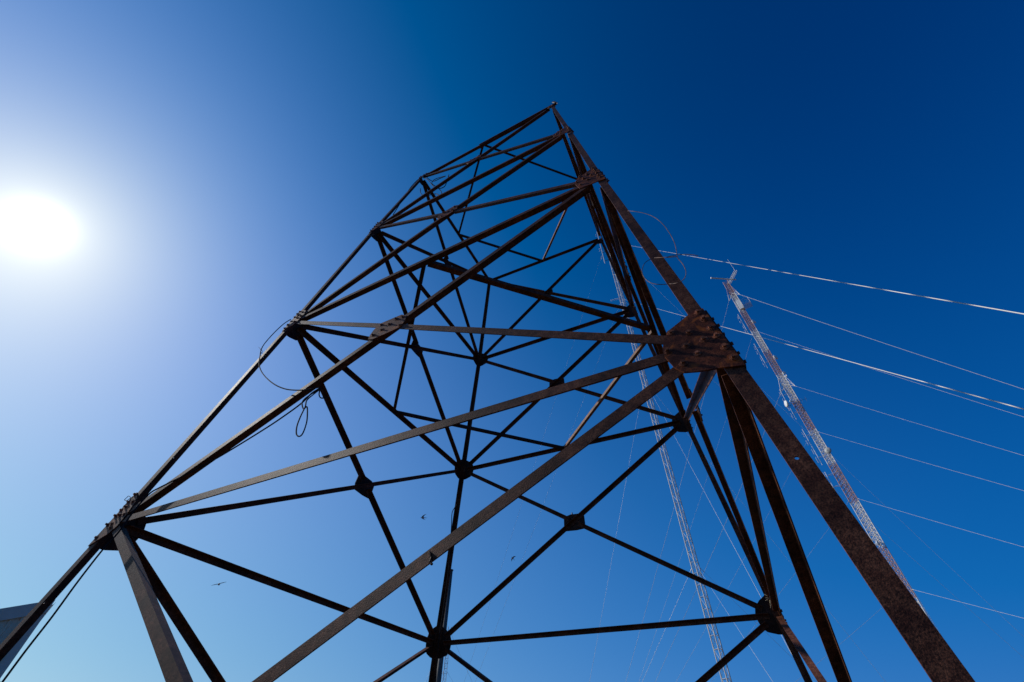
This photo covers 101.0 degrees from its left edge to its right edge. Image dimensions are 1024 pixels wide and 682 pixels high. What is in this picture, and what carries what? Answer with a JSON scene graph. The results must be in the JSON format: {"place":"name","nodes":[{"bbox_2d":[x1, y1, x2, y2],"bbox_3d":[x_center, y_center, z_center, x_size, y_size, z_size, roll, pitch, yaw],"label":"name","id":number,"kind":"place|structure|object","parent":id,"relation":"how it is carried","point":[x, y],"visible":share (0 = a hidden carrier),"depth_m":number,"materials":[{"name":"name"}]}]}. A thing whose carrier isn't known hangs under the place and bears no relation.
{"place":"outdoors","nodes":[
{"label":"outdoors","id":0,"kind":"place"},
{"bbox_2d":[0,600,55,677],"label":"corrugated shed","id":1,"kind":"structure","parent":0,"point":[12,618],"depth_m":8.02,"materials":[{"name":"grey metal"}]},
{"bbox_2d":[426,626,468,681],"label":"guyed mast","id":2,"kind":"object","parent":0,"point":[445,665],"visible":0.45,"depth_m":46.00,"materials":[{"name":"grey metal"}]},
{"bbox_2d":[0,0,1023,681],"label":"sky","id":3,"kind":"structure","parent":0,"point":[180,179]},
{"label":"ground","id":4,"kind":"structure","parent":0,"visible":0},
{"bbox_2d":[436,569,452,681],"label":"steel pole","id":5,"kind":"object","parent":4,"relation":"on","point":[439,669],"visible":0.53,"depth_m":18.52,"materials":[{"name":"black metal"}]},
{"bbox_2d":[0,102,974,681],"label":"lattice tower","id":6,"kind":"structure","parent":4,"relation":"on","point":[694,340],"depth_m":4.38,"materials":[{"name":"brown metal"}]},
{"bbox_2d":[1,388,319,681],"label":"black cable","id":7,"kind":"object","parent":6,"relation":"attached to","point":[54,613],"visible":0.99,"depth_m":3.61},
{"bbox_2d":[295,388,327,436],"bbox_3d":[-1.802,0.636,3.734,0.195,0.636,0.304,23,-50,-19],"label":"cable coil","id":8,"kind":"object","parent":7,"relation":"hanging from","point":[315,392],"visible":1,"depth_m":3.78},
{"bbox_2d":[259,319,319,390],"bbox_3d":[-2.649,0.053,5.132,1.996,2.166,0.126,-26,-52,24],"label":"black cable","id":9,"kind":"object","parent":6,"relation":"attached to","point":[268,379],"visible":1,"depth_m":4.80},
{"bbox_2d":[393,175,448,214],"bbox_3d":[-1.923,-3.591,9.662,1.415,2.452,0.286,-19,-50,19],"label":"cable","id":10,"kind":"object","parent":6,"relation":"attached to","point":[413,184],"visible":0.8,"depth_m":9.33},
{"bbox_2d":[420,176,444,195],"bbox_3d":[-1.752,-3.451,9.335,1.078,2.554,0.157,-26,-52,24],"label":"cable coil","id":11,"kind":"object","parent":6,"relation":"hanging from","point":[434,185],"visible":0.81,"depth_m":9.53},
{"bbox_2d":[435,504,456,681],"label":"black cable","id":12,"kind":"object","parent":6,"relation":"attached to","point":[444,600],"visible":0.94,"depth_m":7.64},
{"bbox_2d":[633,211,697,284],"bbox_3d":[1.049,-0.800,3.086,0.174,1.358,0.332,33,-54,-27],"label":"rusty wire","id":13,"kind":"object","parent":6,"relation":"attached to","point":[666,257],"visible":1,"depth_m":2.81,"materials":[{"name":"brown metal"}]},
{"bbox_2d":[464,233,1023,681],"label":"guyed mast","id":14,"kind":"object","parent":4,"relation":"on","point":[700,585],"visible":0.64,"depth_m":16.96,"materials":[{"name":"metal"}]},
{"bbox_2d":[626,260,1023,681],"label":"guyed mast","id":15,"kind":"object","parent":4,"relation":"on","point":[826,449],"visible":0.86,"depth_m":52.05,"materials":[{"name":"metal"}]}
]}

